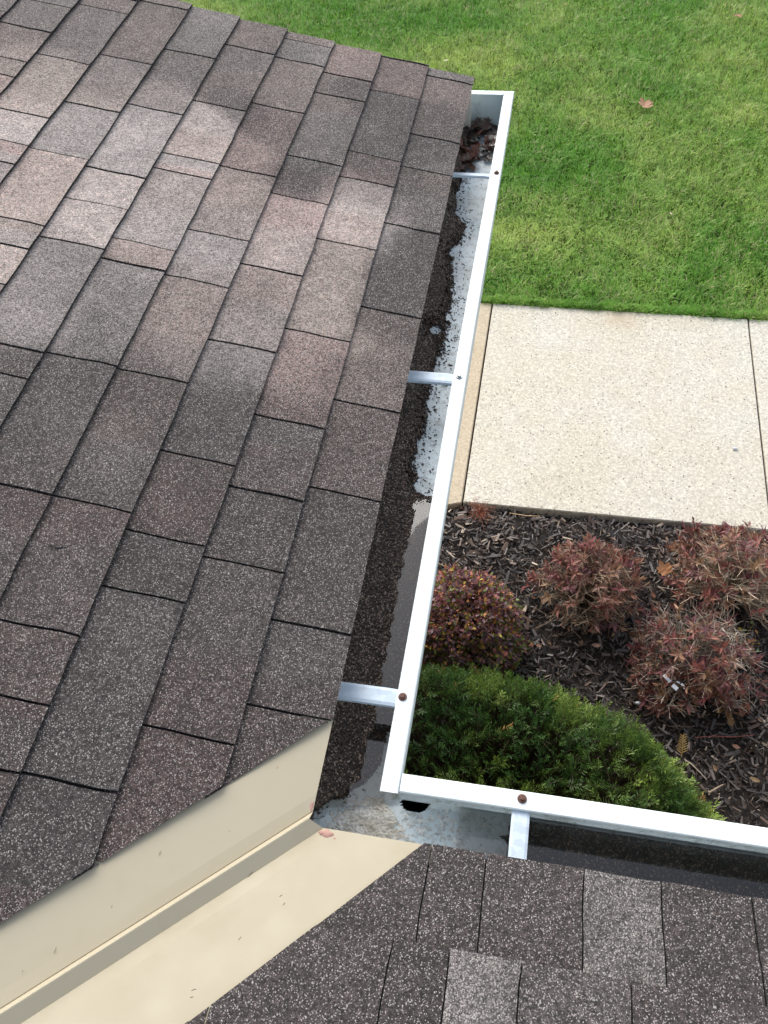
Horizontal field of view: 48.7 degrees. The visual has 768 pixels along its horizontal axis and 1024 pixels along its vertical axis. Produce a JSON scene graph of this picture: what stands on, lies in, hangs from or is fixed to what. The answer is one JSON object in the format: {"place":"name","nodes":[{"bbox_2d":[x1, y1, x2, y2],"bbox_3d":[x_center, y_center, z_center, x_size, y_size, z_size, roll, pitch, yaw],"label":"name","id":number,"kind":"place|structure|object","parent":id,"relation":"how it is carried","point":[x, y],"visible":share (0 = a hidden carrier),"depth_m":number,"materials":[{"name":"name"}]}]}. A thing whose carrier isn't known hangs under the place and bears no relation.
{"place":"outdoors","nodes":[
{"label":"outdoors","id":0,"kind":"place"},
{"bbox_2d":[178,0,767,322],"bbox_3d":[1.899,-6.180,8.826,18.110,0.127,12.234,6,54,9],"label":"grass","id":1,"kind":"structure","parent":0,"point":[443,35],"depth_m":6.42,"materials":[{"name":"green plant"}]},
{"bbox_2d":[638,97,653,107],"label":"oak leaf","id":2,"kind":"object","parent":1,"relation":"on","point":[646,104],"visible":1,"depth_m":6.55,"materials":[{"name":"plant"}]},
{"bbox_2d":[415,502,767,827],"bbox_3d":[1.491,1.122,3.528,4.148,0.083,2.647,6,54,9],"label":"mulch","id":3,"kind":"object","parent":0,"point":[552,522],"visible":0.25,"depth_m":3.97,"materials":[{"name":"brown wood"}]},
{"bbox_2d":[421,563,532,690],"bbox_3d":[0.349,0.451,3.793,0.579,0.521,0.586,-35,58,-19],"label":"barberry shrub","id":4,"kind":"object","parent":3,"relation":"on","point":[474,617],"visible":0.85,"depth_m":3.69,"materials":[{"name":"red plant"}]},
{"bbox_2d":[460,492,499,531],"bbox_3d":[0.486,-0.006,4.386,0.225,0.075,0.251,6,54,9],"label":"heather clump","id":5,"kind":"object","parent":3,"relation":"on","point":[479,511],"visible":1,"depth_m":4.39,"materials":[{"name":"red plant"}]},
{"bbox_2d":[404,662,726,820],"bbox_3d":[0.343,1.137,3.131,1.984,0.780,1.430,6,54,9],"label":"yew shrub","id":6,"kind":"object","parent":3,"relation":"on","point":[478,755],"visible":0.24,"depth_m":3.16,"materials":[{"name":"green plant"}]},
{"bbox_2d":[520,532,652,634],"bbox_3d":[0.940,0.295,3.941,0.622,0.374,0.564,6,54,9],"label":"leafy shrub","id":7,"kind":"object","parent":3,"relation":"on","point":[586,584],"visible":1,"depth_m":3.92,"materials":[{"name":"red plant"}]},
{"bbox_2d":[656,560,672,575],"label":"maple leaf","id":8,"kind":"object","parent":3,"relation":"on","point":[664,569],"visible":0.98,"depth_m":4.07,"materials":[{"name":"orange plant"}]},
{"bbox_2d":[654,715,692,726],"bbox_3d":[1.240,0.912,3.658,0.176,0.013,0.040,16,56,16],"label":"twig","id":9,"kind":"object","parent":3,"relation":"on","point":[674,726],"visible":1,"depth_m":3.65,"materials":[{"name":"brown wood"}]},
{"bbox_2d":[676,734,688,756],"bbox_3d":[1.259,0.983,3.579,0.050,0.007,0.101,8,69,11],"label":"yew sprig","id":10,"kind":"object","parent":3,"relation":"on","point":[682,744],"visible":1,"depth_m":3.58,"materials":[{"name":"brown plant"}]},
{"bbox_2d":[623,595,767,718],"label":"leafy shrub","id":11,"kind":"object","parent":3,"relation":"on","point":[703,672],"visible":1,"depth_m":3.68,"materials":[{"name":"red plant"}]},
{"bbox_2d":[663,674,684,689],"bbox_3d":[1.237,0.727,3.625,0.046,0.007,0.100,-36,59,-20],"label":"plant tag","id":12,"kind":"object","parent":11,"relation":"attached to","point":[674,686],"visible":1,"depth_m":3.62,"materials":[{"name":"white plastic"}]},
{"bbox_2d":[684,759,706,779],"bbox_3d":[1.297,1.069,3.533,0.005,0.020,0.115,-35,58,-20],"label":"twig","id":13,"kind":"object","parent":3,"relation":"on","point":[695,768],"visible":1,"depth_m":3.53,"materials":[{"name":"beige wood"}]},
{"bbox_2d":[660,516,767,630],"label":"leafy shrub","id":14,"kind":"object","parent":3,"relation":"on","point":[721,579],"visible":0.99,"depth_m":3.92,"materials":[{"name":"red plant"}]},
{"bbox_2d":[695,735,750,737],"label":"twig","id":15,"kind":"object","parent":3,"relation":"on","point":[722,736],"visible":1,"depth_m":3.61,"materials":[{"name":"red wood"}]},
{"bbox_2d":[725,711,734,725],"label":"yew sprig","id":16,"kind":"object","parent":3,"relation":"on","point":[730,719],"visible":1,"depth_m":3.63,"materials":[{"name":"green plant"}]},
{"bbox_2d":[722,621,759,650],"bbox_3d":[1.623,0.579,3.858,0.163,0.075,0.146,-9,53,-2],"label":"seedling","id":17,"kind":"object","parent":3,"relation":"on","point":[740,628],"visible":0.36,"depth_m":3.86,"materials":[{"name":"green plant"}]},
{"bbox_2d":[750,777,759,781],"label":"fallen leaf","id":18,"kind":"object","parent":3,"relation":"on","point":[754,779],"visible":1,"depth_m":3.49,"materials":[{"name":"beige plant"}]},
{"bbox_2d":[447,303,767,534],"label":"sidewalk","id":19,"kind":"structure","parent":0,"point":[637,417],"depth_m":4.75,"materials":[{"name":"concrete"}]},
{"label":"ground","id":20,"kind":"structure","parent":0,"visible":0},
{"bbox_2d":[0,0,767,1023],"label":"house","id":21,"kind":"structure","parent":20,"relation":"on","point":[218,238],"depth_m":1.31,"materials":[{"name":"asphalt"}]},
{"bbox_2d":[313,90,767,859],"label":"rain gutter","id":22,"kind":"object","parent":21,"relation":"attached to","point":[395,802],"visible":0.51,"depth_m":1.27,"materials":[{"name":"paint"}]},
{"bbox_2d":[310,128,482,822],"bbox_3d":[0.111,-0.304,1.794,0.127,0.037,1.925,6,54,9],"label":"shingle grit","id":23,"kind":"object","parent":22,"relation":"in","point":[359,731],"visible":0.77,"depth_m":1.50,"materials":[{"name":"black gravel"}]},
{"bbox_2d":[460,138,469,150],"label":"wet leaf","id":24,"kind":"object","parent":22,"relation":"on","point":[461,143],"visible":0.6,"depth_m":2.27,"materials":[{"name":"brown plant"}]},
{"bbox_2d":[458,150,476,162],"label":"wet leaf","id":25,"kind":"object","parent":22,"relation":"on","point":[472,155],"visible":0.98,"depth_m":2.24,"materials":[{"name":"brown plant"}]},
{"bbox_2d":[462,131,477,141],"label":"wet leaf","id":26,"kind":"object","parent":22,"relation":"on","point":[473,136],"visible":0.83,"depth_m":2.29,"materials":[{"name":"brown plant"}]},
{"bbox_2d":[467,162,475,169],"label":"wet leaf","id":27,"kind":"object","parent":22,"relation":"on","point":[471,166],"visible":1,"depth_m":2.23,"materials":[{"name":"brown plant"}]},
{"bbox_2d":[467,145,479,158],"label":"wet leaf","id":28,"kind":"object","parent":22,"relation":"on","point":[476,150],"visible":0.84,"depth_m":2.25,"materials":[{"name":"brown plant"}]},
{"bbox_2d":[464,128,483,137],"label":"wet leaf","id":29,"kind":"object","parent":22,"relation":"in","point":[477,133],"visible":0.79,"depth_m":2.29,"materials":[{"name":"brown plant"}]},
{"bbox_2d":[470,120,483,128],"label":"wet leaf","id":30,"kind":"object","parent":22,"relation":"on","point":[479,127],"visible":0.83,"depth_m":2.32,"materials":[{"name":"brown plant"}]},
{"bbox_2d":[477,117,491,130],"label":"wet leaf","id":31,"kind":"object","parent":22,"relation":"in","point":[486,123],"visible":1,"depth_m":2.33,"materials":[{"name":"brown plant"}]},
{"bbox_2d":[473,117,480,130],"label":"wet leaf","id":32,"kind":"object","parent":31,"relation":"on","point":[479,119],"visible":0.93,"depth_m":2.33,"materials":[{"name":"brown plant"}]},
{"bbox_2d":[477,149,493,156],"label":"wet leaf","id":33,"kind":"object","parent":22,"relation":"on","point":[484,152],"visible":0.97,"depth_m":2.27,"materials":[{"name":"grey plant"}]},
{"bbox_2d":[482,155,492,160],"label":"wet leaf","id":34,"kind":"object","parent":22,"relation":"on","point":[488,157],"visible":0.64,"depth_m":2.25,"materials":[{"name":"beige plant"}]},
{"bbox_2d":[483,135,496,140],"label":"wet leaf","id":35,"kind":"object","parent":22,"relation":"on","point":[490,137],"visible":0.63,"depth_m":2.30,"materials":[{"name":"plant"}]},
{"bbox_2d":[484,138,495,149],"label":"wet leaf","id":36,"kind":"object","parent":22,"relation":"in","point":[494,141],"visible":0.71,"depth_m":2.28,"materials":[{"name":"plant"}]},
{"bbox_2d":[481,143,492,148],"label":"wet leaf","id":37,"kind":"object","parent":36,"relation":"on","point":[487,146],"visible":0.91,"depth_m":2.27,"materials":[{"name":"brown plant"}]},
{"bbox_2d":[486,131,496,134],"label":"wet leaf","id":38,"kind":"object","parent":22,"relation":"on","point":[492,132],"visible":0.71,"depth_m":2.31,"materials":[{"name":"brown plant"}]},
{"bbox_2d":[489,124,497,130],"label":"wet leaf","id":39,"kind":"object","parent":22,"relation":"on","point":[494,127],"visible":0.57,"depth_m":2.33,"materials":[{"name":"brown plant"}]},
{"bbox_2d":[499,821,767,898],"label":"shingle grit","id":40,"kind":"object","parent":22,"relation":"in","point":[689,865],"visible":0.23,"depth_m":1.19,"materials":[{"name":"black gravel"}]},
{"label":"wet leaf","id":41,"kind":"object","parent":22,"relation":"on","visible":0},
{"bbox_2d":[456,161,465,168],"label":"wet leaf","id":42,"kind":"object","parent":41,"relation":"on","point":[462,166],"visible":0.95,"depth_m":2.22,"materials":[{"name":"brown plant"}]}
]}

